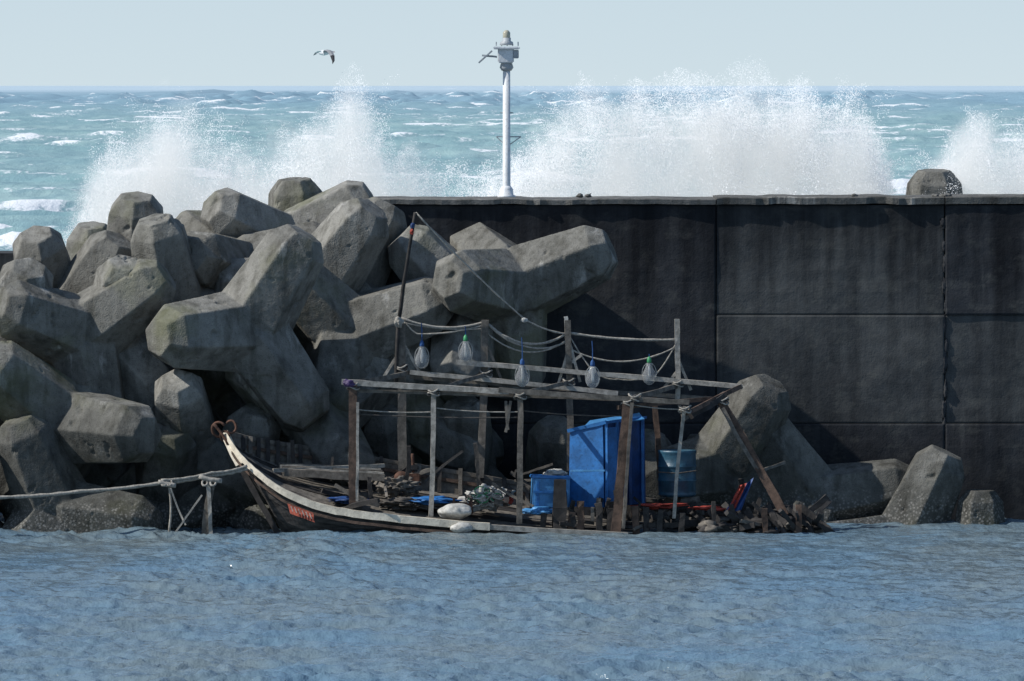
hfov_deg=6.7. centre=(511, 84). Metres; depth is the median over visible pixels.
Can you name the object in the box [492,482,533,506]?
debris timber
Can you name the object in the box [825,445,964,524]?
concrete tetrapod
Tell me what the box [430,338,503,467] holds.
concrete tetrapod
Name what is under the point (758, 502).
debris timber
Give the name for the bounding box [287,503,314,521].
registration mark
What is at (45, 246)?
concrete tetrapod
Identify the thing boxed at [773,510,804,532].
broken frame
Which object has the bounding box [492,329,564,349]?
head rope tail
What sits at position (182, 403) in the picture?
concrete tetrapod
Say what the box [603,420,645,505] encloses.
cabin side
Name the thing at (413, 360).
brace
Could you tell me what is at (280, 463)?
foredeck board
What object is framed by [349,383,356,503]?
post
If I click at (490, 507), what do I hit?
fishing net heap
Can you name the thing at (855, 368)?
course
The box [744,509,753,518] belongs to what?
broken frame
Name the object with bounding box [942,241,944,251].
joint spall
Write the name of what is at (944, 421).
joint spall
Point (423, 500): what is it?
blue tarp
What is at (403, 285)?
mast
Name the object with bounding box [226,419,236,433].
iron curl
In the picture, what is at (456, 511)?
fishing float
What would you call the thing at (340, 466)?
foredeck beam
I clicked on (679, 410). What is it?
knot
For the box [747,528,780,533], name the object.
stern wreckage
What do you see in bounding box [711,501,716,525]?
rib stub
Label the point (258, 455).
rib
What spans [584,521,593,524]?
debris timber
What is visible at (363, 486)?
deck board
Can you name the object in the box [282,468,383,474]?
foredeck board
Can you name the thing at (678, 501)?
debris timber
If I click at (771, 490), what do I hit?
leaning post
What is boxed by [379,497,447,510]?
fishing net heap
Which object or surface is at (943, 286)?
joint spall
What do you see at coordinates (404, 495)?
bilge
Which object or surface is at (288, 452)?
rib
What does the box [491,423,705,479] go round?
base course
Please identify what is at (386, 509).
deck board
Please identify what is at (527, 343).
head rope
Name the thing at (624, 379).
head rope tail
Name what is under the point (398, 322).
mast binding
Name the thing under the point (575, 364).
brace
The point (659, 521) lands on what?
rib stub
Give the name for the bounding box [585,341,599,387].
fishing lamp
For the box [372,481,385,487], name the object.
debris timber
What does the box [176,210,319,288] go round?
concrete tetrapod
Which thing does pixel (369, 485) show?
debris timber
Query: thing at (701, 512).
debris timber
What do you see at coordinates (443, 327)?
head rope
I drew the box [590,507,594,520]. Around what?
debris timber
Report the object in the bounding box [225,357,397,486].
concrete tetrapod
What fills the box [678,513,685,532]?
rib stub
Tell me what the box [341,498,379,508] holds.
debris timber
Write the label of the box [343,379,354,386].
purple cloth
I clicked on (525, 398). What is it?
knot
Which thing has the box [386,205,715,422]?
concrete breakwater wall
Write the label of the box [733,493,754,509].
debris timber
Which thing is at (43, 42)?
sky
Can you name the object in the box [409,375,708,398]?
rail
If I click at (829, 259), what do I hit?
top course
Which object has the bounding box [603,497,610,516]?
debris timber
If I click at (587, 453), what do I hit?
cabin front
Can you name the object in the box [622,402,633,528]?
post splint
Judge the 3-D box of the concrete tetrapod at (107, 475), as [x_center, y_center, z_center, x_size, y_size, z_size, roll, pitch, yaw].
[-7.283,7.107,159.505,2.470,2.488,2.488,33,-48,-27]
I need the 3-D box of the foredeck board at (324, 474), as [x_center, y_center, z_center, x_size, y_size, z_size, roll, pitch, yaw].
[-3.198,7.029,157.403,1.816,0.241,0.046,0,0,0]
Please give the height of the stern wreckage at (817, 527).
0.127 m
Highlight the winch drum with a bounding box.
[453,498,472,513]
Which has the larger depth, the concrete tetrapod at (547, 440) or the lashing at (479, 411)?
the concrete tetrapod at (547, 440)
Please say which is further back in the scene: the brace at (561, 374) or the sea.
the sea
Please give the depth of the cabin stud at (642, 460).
158.06 m
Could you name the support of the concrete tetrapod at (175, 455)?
in the harbour water
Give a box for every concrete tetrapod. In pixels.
[0,257,53,426]
[0,259,175,398]
[0,341,161,521]
[0,414,162,532]
[0,461,6,512]
[12,225,70,287]
[35,255,173,415]
[57,230,131,293]
[66,221,106,259]
[85,463,160,505]
[107,191,162,240]
[108,368,267,510]
[122,213,215,377]
[133,424,224,526]
[146,224,329,431]
[157,403,280,530]
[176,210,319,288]
[181,369,245,420]
[201,180,373,236]
[213,408,225,429]
[214,198,388,347]
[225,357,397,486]
[238,504,279,529]
[268,177,321,210]
[293,266,453,416]
[360,197,406,291]
[361,338,485,472]
[361,404,415,460]
[388,224,494,396]
[414,451,422,464]
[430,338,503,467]
[432,222,617,400]
[439,396,506,478]
[523,415,574,482]
[645,374,790,508]
[645,429,671,453]
[760,418,908,521]
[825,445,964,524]
[906,169,962,194]
[955,489,1004,524]
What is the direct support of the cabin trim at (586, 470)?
attached to the cabin front at (587, 453)
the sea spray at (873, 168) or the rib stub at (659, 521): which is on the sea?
the sea spray at (873, 168)
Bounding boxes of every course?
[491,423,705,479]
[716,205,943,314]
[716,315,943,422]
[793,423,943,464]
[945,205,1023,314]
[945,315,1023,422]
[945,423,1023,519]
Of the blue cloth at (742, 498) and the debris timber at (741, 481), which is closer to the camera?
the blue cloth at (742, 498)
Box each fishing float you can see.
[437,503,471,519]
[450,522,472,532]
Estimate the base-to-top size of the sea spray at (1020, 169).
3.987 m
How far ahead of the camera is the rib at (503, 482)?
158.46 m
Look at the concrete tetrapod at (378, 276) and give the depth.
161.18 m
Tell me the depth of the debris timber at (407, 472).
157.42 m
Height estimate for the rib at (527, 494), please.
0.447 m
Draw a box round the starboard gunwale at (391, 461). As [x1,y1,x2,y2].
[232,432,789,512]
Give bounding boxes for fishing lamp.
[414,323,428,368]
[458,326,472,361]
[515,337,529,386]
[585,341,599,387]
[642,354,656,384]
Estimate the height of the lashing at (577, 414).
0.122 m
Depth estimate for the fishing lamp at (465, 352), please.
158.23 m
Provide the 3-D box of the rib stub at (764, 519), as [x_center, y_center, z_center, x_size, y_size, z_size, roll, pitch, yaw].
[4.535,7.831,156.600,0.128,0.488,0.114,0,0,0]
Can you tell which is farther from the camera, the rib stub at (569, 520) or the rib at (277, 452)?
the rib at (277, 452)
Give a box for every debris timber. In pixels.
[290,440,294,462]
[320,488,344,495]
[334,483,379,507]
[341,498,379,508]
[367,477,372,498]
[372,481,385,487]
[383,485,387,498]
[404,446,410,480]
[410,468,429,474]
[424,450,463,482]
[473,443,479,486]
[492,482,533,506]
[494,500,511,504]
[503,486,512,505]
[510,471,530,487]
[523,463,552,474]
[559,521,571,526]
[569,500,575,510]
[569,514,576,527]
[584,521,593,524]
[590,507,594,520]
[594,498,600,516]
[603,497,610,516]
[633,524,642,530]
[638,503,667,522]
[639,507,675,519]
[648,522,664,527]
[651,510,667,519]
[661,509,692,519]
[664,497,697,506]
[666,496,700,509]
[667,511,674,519]
[669,519,699,526]
[670,502,696,511]
[676,497,680,513]
[687,510,704,514]
[724,509,743,524]
[728,504,736,523]
[730,525,748,532]
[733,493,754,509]
[738,478,746,513]
[739,519,770,525]
[739,522,754,530]
[746,512,780,517]
[752,502,780,528]
[753,497,761,514]
[778,508,795,530]
[786,506,807,526]
[812,511,823,525]
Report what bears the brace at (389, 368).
attached to the post at (402, 443)
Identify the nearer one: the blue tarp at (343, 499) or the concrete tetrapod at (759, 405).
the blue tarp at (343, 499)
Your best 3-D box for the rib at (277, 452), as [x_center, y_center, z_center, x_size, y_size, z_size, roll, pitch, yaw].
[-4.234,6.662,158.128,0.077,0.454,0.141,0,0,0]
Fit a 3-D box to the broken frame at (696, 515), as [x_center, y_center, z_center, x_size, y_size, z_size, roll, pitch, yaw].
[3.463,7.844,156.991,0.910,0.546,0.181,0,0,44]
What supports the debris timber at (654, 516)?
on the debris timber at (664, 520)
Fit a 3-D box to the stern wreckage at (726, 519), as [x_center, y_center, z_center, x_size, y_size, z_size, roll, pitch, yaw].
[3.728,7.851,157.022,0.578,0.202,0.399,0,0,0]
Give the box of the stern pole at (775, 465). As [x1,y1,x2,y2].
[764,461,785,470]
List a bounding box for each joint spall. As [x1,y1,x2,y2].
[940,218,945,229]
[941,400,945,420]
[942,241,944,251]
[942,277,945,295]
[942,417,945,435]
[943,256,945,272]
[943,315,946,334]
[943,351,947,374]
[943,379,947,399]
[944,339,948,356]
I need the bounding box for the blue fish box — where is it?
[530,474,570,508]
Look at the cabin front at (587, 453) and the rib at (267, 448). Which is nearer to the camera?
the cabin front at (587, 453)
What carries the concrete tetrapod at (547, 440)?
in the harbour water
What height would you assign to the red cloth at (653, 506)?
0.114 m
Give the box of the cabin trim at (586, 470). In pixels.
[570,469,604,471]
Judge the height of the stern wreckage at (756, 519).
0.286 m
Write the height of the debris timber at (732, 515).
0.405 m
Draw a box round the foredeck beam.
[273,464,384,471]
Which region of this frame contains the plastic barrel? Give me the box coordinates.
[658,449,696,496]
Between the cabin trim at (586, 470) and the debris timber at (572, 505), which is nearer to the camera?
the debris timber at (572, 505)
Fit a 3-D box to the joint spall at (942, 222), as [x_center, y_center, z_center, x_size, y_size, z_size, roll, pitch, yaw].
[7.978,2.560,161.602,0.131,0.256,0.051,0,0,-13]
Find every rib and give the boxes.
[242,435,245,450]
[248,436,252,453]
[256,437,260,457]
[266,437,269,460]
[276,440,279,464]
[287,442,290,462]
[298,444,302,463]
[379,456,382,482]
[437,469,441,492]
[458,468,462,494]
[502,478,505,488]
[525,486,529,507]
[627,505,630,520]
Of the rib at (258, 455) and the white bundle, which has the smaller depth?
the white bundle
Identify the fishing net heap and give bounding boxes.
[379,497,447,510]
[456,483,515,512]
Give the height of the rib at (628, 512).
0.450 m
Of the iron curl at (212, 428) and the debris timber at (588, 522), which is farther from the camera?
the iron curl at (212, 428)
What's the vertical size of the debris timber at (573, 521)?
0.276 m
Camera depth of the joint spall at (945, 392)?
161.59 m
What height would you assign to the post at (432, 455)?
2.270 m
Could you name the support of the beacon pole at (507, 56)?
on the cap slab at (575, 200)
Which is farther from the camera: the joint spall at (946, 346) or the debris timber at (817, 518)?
the joint spall at (946, 346)
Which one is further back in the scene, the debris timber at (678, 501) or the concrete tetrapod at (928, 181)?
the concrete tetrapod at (928, 181)
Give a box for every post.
[222,430,242,467]
[237,464,279,532]
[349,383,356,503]
[397,323,406,471]
[428,390,435,516]
[478,320,488,477]
[516,395,523,523]
[564,320,573,470]
[611,401,630,531]
[651,397,660,474]
[672,406,685,518]
[674,319,680,398]
[718,401,787,514]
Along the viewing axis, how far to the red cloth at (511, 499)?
156.85 m
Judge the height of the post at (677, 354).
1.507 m
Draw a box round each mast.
[394,327,399,381]
[397,212,416,316]
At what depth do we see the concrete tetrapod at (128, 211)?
160.57 m
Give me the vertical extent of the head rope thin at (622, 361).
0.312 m
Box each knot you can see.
[513,395,526,399]
[628,393,641,397]
[678,409,691,413]
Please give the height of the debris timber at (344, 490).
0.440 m
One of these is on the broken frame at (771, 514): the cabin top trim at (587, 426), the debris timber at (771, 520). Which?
the debris timber at (771, 520)
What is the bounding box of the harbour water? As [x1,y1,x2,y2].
[0,513,1023,680]
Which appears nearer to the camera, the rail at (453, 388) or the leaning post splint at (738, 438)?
the rail at (453, 388)
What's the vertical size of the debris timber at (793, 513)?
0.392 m
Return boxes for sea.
[0,86,1023,250]
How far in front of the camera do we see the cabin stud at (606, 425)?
157.00 m
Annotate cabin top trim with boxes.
[567,420,606,432]
[607,416,646,423]
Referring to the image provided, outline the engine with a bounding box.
[394,453,420,484]
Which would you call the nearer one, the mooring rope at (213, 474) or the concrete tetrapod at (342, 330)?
the mooring rope at (213, 474)
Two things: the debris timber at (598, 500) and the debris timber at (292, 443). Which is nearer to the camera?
the debris timber at (598, 500)
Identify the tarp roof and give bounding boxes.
[584,413,644,426]
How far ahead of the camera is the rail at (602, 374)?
158.26 m
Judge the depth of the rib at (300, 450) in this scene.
158.31 m
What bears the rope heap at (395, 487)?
on the deck board at (364, 495)
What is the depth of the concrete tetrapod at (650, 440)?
160.53 m
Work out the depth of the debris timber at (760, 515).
157.13 m
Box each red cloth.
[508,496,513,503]
[630,503,688,509]
[688,506,725,510]
[728,483,746,509]
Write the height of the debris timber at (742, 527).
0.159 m
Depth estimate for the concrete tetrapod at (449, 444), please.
160.16 m
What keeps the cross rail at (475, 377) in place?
on the post at (432, 455)
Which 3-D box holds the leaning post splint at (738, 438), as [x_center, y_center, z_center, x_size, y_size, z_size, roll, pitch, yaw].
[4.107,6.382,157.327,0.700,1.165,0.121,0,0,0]
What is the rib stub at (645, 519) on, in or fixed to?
in the harbour water
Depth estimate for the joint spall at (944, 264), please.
161.59 m
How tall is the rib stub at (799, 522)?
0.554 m
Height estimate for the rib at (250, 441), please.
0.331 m
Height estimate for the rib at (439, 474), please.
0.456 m
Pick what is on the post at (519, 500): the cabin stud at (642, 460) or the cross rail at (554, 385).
the cross rail at (554, 385)
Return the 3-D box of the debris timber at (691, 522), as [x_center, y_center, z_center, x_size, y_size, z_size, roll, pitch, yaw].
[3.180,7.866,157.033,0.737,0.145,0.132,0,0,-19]
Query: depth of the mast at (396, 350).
158.27 m
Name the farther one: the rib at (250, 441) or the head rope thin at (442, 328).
the head rope thin at (442, 328)
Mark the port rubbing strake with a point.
(346, 520)
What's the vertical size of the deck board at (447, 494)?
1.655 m
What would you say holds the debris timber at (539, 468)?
attached to the deck board at (363, 486)
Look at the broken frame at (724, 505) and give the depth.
157.35 m
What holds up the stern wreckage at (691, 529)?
on the stern wreckage
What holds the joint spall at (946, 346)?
attached to the course at (984, 375)
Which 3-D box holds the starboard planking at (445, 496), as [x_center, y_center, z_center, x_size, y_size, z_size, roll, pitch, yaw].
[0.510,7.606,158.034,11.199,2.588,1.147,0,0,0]
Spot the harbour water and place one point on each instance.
(899, 601)
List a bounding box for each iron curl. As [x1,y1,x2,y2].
[211,421,225,437]
[220,430,229,441]
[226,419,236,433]
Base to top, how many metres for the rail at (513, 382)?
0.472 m
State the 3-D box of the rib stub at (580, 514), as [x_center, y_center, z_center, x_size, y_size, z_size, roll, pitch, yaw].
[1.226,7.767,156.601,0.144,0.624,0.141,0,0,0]
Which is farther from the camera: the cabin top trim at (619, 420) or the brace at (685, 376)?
the brace at (685, 376)
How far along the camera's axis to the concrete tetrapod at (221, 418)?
160.38 m
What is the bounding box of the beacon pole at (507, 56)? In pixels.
[478,30,520,196]
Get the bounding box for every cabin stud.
[605,423,607,503]
[616,422,618,461]
[629,431,631,504]
[641,420,644,503]
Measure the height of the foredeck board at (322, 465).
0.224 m
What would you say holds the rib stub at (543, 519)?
in the harbour water
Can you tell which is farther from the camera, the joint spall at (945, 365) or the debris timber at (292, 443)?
the joint spall at (945, 365)
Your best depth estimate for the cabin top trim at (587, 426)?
157.10 m
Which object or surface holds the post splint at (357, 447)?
attached to the post at (352, 440)
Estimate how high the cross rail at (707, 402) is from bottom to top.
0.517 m
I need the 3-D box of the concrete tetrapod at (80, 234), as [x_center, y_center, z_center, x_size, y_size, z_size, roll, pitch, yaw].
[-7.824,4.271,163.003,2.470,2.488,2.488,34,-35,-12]
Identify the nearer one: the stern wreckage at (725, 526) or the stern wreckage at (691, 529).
the stern wreckage at (725, 526)
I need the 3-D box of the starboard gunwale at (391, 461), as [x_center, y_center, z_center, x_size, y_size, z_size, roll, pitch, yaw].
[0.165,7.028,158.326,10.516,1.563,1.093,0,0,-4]
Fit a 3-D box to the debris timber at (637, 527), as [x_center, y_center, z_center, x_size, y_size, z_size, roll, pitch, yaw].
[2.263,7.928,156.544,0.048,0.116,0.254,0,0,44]
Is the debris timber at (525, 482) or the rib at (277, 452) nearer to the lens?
the debris timber at (525, 482)
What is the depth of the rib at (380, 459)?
158.47 m
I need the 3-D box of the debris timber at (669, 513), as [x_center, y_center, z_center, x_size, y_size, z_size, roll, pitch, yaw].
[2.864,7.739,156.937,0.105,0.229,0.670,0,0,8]
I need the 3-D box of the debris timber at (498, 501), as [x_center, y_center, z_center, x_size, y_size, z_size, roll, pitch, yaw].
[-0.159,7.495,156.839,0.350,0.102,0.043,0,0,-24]
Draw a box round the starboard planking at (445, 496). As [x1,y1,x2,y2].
[235,445,642,523]
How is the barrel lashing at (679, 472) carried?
attached to the plastic barrel
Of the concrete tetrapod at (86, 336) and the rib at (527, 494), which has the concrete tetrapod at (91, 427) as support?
the concrete tetrapod at (86, 336)
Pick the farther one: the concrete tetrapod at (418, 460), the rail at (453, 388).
the concrete tetrapod at (418, 460)
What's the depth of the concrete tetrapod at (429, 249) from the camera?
160.55 m
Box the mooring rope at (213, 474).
[0,464,247,498]
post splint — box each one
[355,402,358,500]
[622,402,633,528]
[721,407,758,470]
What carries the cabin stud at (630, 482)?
attached to the cabin side at (636, 460)
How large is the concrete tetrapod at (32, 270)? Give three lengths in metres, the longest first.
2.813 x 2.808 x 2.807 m
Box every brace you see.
[383,357,394,375]
[405,344,419,370]
[488,345,501,378]
[504,401,511,432]
[557,355,565,382]
[571,344,580,381]
[663,371,675,386]
[680,362,691,390]
[689,393,725,418]
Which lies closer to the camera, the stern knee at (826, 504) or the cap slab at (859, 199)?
the stern knee at (826, 504)
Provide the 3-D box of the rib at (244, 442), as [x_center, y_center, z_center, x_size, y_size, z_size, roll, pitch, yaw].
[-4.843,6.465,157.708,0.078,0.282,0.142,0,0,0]
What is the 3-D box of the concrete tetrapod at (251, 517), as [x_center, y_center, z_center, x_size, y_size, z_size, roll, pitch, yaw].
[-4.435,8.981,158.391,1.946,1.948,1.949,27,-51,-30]
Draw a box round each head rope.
[401,317,480,328]
[489,324,564,345]
[571,332,674,340]
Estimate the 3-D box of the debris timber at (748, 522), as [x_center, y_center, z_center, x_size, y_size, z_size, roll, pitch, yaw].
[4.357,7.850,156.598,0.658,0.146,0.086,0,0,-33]
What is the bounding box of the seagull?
[313,50,334,63]
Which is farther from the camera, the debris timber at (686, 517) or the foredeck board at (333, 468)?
the foredeck board at (333, 468)
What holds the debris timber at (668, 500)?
on the debris timber
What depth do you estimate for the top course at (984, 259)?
161.58 m
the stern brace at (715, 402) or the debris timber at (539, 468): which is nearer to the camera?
the stern brace at (715, 402)
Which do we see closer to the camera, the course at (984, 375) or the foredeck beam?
the foredeck beam
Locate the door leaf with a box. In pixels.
[606,427,616,501]
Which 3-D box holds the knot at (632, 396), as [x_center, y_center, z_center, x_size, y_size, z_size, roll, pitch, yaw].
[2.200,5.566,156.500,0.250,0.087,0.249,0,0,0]
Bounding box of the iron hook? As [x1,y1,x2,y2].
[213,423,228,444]
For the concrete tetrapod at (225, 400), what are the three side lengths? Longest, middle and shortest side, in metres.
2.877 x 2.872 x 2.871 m
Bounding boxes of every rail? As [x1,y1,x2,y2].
[341,379,508,393]
[344,370,410,386]
[358,389,615,400]
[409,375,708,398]
[410,370,617,394]
[430,373,488,390]
[456,360,742,388]
[498,387,688,404]
[529,380,570,389]
[617,397,725,409]
[634,385,676,396]
[685,384,741,415]
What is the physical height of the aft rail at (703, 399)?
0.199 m
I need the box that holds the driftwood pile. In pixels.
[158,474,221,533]
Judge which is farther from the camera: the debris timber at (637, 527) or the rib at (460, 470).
the rib at (460, 470)
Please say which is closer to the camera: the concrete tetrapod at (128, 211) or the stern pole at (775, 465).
the stern pole at (775, 465)
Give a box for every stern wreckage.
[684,527,697,531]
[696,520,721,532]
[698,521,736,532]
[706,516,731,523]
[737,516,775,531]
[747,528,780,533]
[786,524,824,532]
[802,525,821,529]
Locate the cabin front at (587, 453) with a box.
[569,425,604,507]
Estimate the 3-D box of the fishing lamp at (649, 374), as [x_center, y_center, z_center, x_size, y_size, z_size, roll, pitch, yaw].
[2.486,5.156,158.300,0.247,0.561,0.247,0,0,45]
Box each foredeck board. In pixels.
[278,462,339,467]
[280,464,380,469]
[281,466,381,472]
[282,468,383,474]
[284,468,384,481]
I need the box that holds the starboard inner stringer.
[247,445,725,516]
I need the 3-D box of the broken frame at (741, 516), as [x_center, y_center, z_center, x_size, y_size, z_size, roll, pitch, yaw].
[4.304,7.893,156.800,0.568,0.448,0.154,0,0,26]
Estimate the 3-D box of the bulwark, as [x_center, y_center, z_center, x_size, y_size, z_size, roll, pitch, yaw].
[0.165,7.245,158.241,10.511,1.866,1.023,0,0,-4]
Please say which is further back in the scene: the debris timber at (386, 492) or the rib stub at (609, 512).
the debris timber at (386, 492)
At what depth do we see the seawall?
167.30 m
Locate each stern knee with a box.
[791,494,828,522]
[811,499,831,524]
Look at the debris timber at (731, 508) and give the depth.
156.84 m
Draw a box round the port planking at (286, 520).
[243,464,529,533]
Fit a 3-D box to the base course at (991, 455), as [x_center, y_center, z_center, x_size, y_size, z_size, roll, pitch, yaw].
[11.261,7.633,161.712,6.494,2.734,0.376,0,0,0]
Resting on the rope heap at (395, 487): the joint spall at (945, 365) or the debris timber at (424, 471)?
the debris timber at (424, 471)
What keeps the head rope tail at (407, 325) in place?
attached to the head rope thin at (442, 328)
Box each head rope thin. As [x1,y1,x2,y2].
[404,322,480,329]
[488,333,563,352]
[573,347,674,362]
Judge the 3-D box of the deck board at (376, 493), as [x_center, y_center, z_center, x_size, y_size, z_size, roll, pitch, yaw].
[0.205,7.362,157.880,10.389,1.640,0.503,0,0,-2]
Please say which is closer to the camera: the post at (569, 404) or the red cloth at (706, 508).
the red cloth at (706, 508)
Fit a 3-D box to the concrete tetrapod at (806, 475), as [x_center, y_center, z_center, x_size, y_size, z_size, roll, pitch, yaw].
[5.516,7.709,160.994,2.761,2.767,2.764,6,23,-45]
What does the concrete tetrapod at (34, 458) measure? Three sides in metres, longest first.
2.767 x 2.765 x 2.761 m
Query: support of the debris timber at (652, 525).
attached to the rib stub at (659, 521)
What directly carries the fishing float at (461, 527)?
on the harbour water
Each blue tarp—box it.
[327,496,363,503]
[409,496,463,504]
[522,506,552,514]
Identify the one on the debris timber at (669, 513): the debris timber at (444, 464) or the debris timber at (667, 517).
the debris timber at (667, 517)
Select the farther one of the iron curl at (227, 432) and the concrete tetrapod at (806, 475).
the concrete tetrapod at (806, 475)
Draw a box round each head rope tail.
[404,320,480,334]
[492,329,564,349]
[571,338,674,380]
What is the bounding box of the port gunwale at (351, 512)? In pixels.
[226,433,489,530]
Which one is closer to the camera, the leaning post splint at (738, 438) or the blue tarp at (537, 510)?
the blue tarp at (537, 510)
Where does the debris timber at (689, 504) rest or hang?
on the deck board at (364, 495)
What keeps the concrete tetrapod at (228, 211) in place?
on the concrete tetrapod
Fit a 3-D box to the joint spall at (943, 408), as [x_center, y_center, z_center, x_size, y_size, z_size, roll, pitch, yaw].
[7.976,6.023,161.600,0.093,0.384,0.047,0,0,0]
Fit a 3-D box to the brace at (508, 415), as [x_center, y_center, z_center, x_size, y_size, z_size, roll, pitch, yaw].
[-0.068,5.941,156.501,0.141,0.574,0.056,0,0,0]
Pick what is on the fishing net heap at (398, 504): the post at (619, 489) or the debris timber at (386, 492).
the debris timber at (386, 492)
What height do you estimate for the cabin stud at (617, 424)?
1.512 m
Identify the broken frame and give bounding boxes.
[685,506,706,521]
[707,508,721,522]
[721,501,754,531]
[737,512,760,529]
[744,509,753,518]
[764,504,786,533]
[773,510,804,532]
[789,504,814,532]
[798,502,834,531]
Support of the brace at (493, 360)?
attached to the post at (483, 400)
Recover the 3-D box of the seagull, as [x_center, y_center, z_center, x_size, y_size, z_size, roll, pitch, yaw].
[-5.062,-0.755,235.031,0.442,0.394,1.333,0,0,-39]
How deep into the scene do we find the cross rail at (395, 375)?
157.73 m
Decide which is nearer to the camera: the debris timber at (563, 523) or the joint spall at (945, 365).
the debris timber at (563, 523)
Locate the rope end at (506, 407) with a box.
[504,401,508,429]
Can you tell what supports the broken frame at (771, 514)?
in the harbour water
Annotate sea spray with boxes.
[62,65,549,244]
[456,56,906,196]
[901,105,1023,194]
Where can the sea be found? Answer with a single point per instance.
(51, 137)
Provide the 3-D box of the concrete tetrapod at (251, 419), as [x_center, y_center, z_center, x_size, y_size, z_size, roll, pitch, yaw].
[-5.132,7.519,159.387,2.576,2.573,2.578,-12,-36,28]
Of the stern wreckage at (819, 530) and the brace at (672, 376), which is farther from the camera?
the brace at (672, 376)
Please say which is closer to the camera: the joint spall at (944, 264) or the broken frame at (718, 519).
the broken frame at (718, 519)
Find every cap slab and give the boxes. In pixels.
[367,196,715,204]
[713,194,943,205]
[939,194,1023,206]
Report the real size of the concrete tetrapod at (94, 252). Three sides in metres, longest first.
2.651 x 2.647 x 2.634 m
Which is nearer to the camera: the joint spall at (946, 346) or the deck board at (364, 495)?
the deck board at (364, 495)
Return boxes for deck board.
[237,446,651,522]
[237,447,677,527]
[238,449,677,529]
[240,452,677,530]
[246,458,632,530]
[254,466,595,529]
[266,476,546,527]
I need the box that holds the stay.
[416,212,564,333]
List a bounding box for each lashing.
[359,409,430,412]
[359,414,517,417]
[436,407,517,412]
[523,410,621,416]
[634,404,678,409]
[658,470,696,473]
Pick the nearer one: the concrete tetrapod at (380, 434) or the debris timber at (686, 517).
the debris timber at (686, 517)
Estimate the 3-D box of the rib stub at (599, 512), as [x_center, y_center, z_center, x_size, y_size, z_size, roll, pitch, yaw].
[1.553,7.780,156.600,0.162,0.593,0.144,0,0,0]
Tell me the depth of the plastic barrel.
157.53 m
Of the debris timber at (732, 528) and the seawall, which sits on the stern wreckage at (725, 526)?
the debris timber at (732, 528)
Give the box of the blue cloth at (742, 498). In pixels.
[725,478,752,510]
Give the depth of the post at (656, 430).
158.35 m
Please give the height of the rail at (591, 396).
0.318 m
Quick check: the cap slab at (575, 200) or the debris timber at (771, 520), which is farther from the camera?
the cap slab at (575, 200)
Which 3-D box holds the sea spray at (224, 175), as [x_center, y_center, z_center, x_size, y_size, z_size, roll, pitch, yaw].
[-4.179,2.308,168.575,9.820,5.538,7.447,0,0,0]
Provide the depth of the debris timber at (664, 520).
156.97 m
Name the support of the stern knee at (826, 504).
on the stern wreckage at (817, 527)
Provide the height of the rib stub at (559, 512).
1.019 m
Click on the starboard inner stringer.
(394, 470)
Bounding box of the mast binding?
[394,316,403,327]
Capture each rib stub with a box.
[540,513,546,527]
[552,479,566,528]
[567,511,575,529]
[576,501,583,529]
[594,502,602,530]
[606,508,612,530]
[631,506,639,533]
[643,507,649,531]
[656,510,662,531]
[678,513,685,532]
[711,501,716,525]
[762,508,767,531]
[795,505,801,532]
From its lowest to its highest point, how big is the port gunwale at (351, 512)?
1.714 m
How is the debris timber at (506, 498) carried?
on the debris timber at (510, 494)
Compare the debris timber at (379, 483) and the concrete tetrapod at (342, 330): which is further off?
the concrete tetrapod at (342, 330)
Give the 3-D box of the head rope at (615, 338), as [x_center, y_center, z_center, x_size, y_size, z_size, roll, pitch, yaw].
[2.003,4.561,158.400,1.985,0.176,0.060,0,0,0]
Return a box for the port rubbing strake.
[231,451,473,532]
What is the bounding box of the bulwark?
[232,436,807,522]
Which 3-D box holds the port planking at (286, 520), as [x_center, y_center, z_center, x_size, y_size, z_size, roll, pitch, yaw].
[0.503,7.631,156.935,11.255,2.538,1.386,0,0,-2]
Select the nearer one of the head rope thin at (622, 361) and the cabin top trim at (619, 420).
the cabin top trim at (619, 420)
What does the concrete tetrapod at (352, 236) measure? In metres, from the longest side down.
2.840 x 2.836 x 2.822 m
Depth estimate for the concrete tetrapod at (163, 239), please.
159.22 m
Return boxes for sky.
[0,0,1023,85]
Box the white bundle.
[542,469,567,474]
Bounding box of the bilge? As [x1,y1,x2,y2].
[244,456,629,528]
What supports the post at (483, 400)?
attached to the rail at (668, 395)
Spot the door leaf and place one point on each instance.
(611, 451)
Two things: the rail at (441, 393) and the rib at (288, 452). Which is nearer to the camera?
the rail at (441, 393)
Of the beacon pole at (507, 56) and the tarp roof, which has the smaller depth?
the tarp roof
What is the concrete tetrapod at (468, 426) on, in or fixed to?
in the harbour water
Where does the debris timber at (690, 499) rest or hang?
on the debris timber
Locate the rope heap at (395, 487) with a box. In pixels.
[376,475,422,497]

